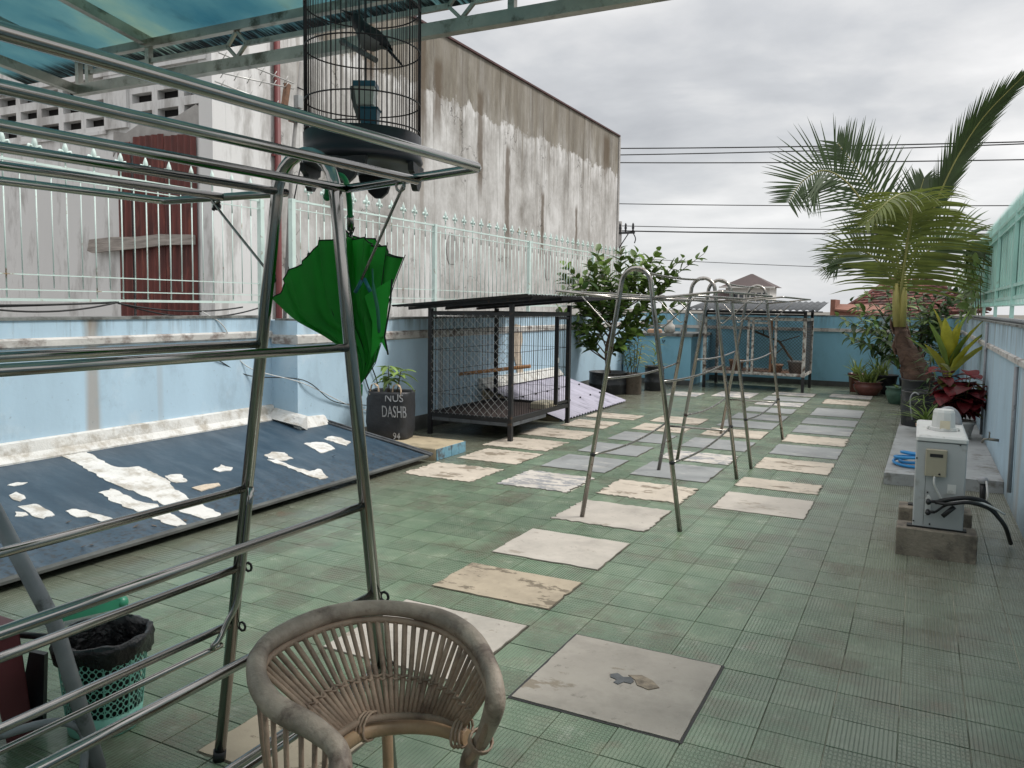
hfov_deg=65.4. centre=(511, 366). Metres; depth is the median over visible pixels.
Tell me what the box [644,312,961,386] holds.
parapet wall
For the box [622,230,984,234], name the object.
power line
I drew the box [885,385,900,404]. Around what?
pot
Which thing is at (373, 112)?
feeding cup
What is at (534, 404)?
feed tray
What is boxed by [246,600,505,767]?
rattan chair
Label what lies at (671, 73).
sky
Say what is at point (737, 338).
drying rack
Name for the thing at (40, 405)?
parapet wall
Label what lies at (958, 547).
concrete block
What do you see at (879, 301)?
red roofed house
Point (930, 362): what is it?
potted plant
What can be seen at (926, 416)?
potted plant
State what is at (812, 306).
white framed cage
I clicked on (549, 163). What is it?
concrete building
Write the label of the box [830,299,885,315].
house
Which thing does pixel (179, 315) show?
cable
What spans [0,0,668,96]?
canopy
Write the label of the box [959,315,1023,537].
parapet wall
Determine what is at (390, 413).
grow bag
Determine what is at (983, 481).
standpipe
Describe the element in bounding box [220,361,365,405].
thin wire
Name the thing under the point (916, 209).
coconut palm
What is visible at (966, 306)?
creeper
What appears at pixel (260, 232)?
spear fence
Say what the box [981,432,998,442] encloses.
water tap
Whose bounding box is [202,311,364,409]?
thin wire
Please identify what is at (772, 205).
power line
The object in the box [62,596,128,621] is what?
broom
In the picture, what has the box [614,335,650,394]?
potted plant
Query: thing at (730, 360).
pot
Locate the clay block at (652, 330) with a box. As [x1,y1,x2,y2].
[647,329,661,332]
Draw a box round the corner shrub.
[835,271,963,385]
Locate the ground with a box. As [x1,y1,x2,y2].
[623,309,1023,318]
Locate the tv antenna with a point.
(298, 100)
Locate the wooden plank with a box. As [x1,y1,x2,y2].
[87,234,195,252]
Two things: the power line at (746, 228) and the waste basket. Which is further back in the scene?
the power line at (746, 228)
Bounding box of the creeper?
[953,240,985,324]
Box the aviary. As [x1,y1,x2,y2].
[392,294,610,441]
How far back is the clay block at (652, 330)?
15.57 m
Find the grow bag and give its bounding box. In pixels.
[366,365,418,439]
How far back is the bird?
2.67 m
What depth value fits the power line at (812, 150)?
37.78 m
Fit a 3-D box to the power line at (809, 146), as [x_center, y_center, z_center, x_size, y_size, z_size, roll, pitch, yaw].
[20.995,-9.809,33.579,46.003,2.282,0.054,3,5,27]
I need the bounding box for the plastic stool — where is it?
[0,616,33,742]
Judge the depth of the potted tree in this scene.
13.43 m
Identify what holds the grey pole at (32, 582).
on the floor
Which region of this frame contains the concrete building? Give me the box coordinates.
[0,16,620,319]
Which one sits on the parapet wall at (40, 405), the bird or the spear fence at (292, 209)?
the spear fence at (292, 209)
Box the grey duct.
[943,406,961,424]
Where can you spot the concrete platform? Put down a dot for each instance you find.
(980, 462)
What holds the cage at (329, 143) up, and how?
hanging from the canopy
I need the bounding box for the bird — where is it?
[340,9,402,65]
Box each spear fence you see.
[0,132,264,314]
[288,188,642,318]
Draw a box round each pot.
[729,359,743,370]
[771,364,783,372]
[787,360,801,373]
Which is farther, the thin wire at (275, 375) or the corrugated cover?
the corrugated cover
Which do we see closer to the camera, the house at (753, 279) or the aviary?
the aviary
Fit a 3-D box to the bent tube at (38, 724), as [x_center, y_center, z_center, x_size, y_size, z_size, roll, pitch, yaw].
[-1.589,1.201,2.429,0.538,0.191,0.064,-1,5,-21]
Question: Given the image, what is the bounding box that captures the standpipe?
[978,477,988,500]
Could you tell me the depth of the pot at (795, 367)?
14.46 m
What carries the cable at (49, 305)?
attached to the spear fence at (260, 232)
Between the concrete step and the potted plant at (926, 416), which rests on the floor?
the concrete step
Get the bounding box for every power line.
[619,203,1008,205]
[620,159,1023,162]
[621,141,1023,148]
[621,143,1023,154]
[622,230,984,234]
[634,226,986,230]
[635,258,951,271]
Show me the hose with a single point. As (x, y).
(902, 458)
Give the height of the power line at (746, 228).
1.495 m
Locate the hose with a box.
[892,450,915,468]
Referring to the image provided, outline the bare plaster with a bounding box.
[514,324,522,372]
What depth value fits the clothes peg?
2.28 m
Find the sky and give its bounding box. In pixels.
[417,0,1023,314]
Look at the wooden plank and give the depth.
11.21 m
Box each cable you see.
[0,301,116,306]
[0,301,118,312]
[0,302,116,305]
[118,303,242,311]
[119,302,257,315]
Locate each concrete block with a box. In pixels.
[895,520,977,564]
[898,501,971,527]
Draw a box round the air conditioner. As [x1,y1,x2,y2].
[907,420,1012,544]
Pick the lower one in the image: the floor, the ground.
the floor
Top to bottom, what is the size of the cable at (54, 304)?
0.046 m
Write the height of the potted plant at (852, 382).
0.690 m
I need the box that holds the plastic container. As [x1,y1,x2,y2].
[927,408,959,431]
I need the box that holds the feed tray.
[531,400,556,408]
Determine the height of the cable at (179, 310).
0.076 m
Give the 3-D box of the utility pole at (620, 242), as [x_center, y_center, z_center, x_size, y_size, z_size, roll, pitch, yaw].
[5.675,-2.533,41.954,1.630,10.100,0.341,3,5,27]
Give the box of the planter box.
[623,330,711,385]
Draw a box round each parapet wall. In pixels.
[0,314,646,442]
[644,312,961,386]
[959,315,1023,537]
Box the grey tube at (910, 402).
[909,392,918,419]
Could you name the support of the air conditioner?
on the concrete block at (958, 547)
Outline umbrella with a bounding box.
[273,172,405,394]
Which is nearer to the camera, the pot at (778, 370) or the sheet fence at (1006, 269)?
the sheet fence at (1006, 269)
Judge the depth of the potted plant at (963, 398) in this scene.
8.64 m
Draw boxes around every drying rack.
[0,20,481,767]
[556,266,772,531]
[658,278,810,468]
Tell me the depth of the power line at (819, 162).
37.79 m
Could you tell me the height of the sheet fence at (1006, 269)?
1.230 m
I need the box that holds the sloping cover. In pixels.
[0,404,432,585]
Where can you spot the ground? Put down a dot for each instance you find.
(1002, 316)
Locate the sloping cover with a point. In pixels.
(49, 485)
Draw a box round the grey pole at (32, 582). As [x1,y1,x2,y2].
[0,503,106,767]
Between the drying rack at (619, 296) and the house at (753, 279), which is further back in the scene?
the house at (753, 279)
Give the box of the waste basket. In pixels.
[49,614,154,739]
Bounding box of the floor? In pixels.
[0,379,1023,767]
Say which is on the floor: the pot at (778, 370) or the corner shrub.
the corner shrub
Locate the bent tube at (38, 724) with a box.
[0,717,88,767]
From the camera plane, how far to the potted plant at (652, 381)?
14.16 m
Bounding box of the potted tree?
[555,244,707,394]
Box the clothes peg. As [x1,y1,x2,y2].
[353,278,371,292]
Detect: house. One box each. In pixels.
[712,274,781,313]
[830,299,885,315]
[840,278,991,316]
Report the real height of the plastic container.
0.136 m
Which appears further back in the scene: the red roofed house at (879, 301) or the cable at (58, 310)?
the red roofed house at (879, 301)
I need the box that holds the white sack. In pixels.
[664,320,674,332]
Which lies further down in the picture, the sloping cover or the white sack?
the sloping cover
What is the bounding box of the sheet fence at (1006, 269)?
[969,188,1023,318]
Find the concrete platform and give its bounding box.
[883,415,1003,493]
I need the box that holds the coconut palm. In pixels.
[762,70,1023,409]
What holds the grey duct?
on the air conditioner
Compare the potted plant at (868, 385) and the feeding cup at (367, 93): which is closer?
the feeding cup at (367, 93)
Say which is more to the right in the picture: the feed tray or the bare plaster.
the feed tray
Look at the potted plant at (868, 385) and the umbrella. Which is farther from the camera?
the potted plant at (868, 385)
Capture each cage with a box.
[300,0,423,198]
[690,301,828,392]
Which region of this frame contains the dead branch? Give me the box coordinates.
[750,328,797,360]
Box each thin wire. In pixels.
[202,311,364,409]
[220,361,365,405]
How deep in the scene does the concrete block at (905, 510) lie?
5.37 m
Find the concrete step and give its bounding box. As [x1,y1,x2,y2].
[396,435,465,460]
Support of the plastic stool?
on the floor
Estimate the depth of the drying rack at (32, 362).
1.96 m
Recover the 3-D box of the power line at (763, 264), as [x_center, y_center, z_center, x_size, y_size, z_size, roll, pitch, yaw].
[20.974,-4.349,34.112,46.001,1.870,0.027,3,5,27]
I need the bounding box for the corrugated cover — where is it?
[478,367,625,420]
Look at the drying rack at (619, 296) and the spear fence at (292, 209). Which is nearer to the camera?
the drying rack at (619, 296)
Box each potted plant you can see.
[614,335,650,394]
[644,336,664,390]
[844,363,884,395]
[845,358,870,391]
[864,351,898,393]
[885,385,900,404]
[894,391,967,425]
[900,388,941,426]
[907,308,982,406]
[907,343,942,389]
[924,363,986,439]
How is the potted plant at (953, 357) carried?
on the concrete platform
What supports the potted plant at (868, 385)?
on the floor
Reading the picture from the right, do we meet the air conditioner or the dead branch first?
the air conditioner
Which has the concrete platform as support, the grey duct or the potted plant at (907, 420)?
the potted plant at (907, 420)
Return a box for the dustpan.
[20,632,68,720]
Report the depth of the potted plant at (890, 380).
14.20 m
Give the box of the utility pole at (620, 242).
[617,221,635,291]
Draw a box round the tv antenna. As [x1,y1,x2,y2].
[214,50,309,317]
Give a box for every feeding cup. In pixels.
[353,80,378,105]
[360,106,381,123]

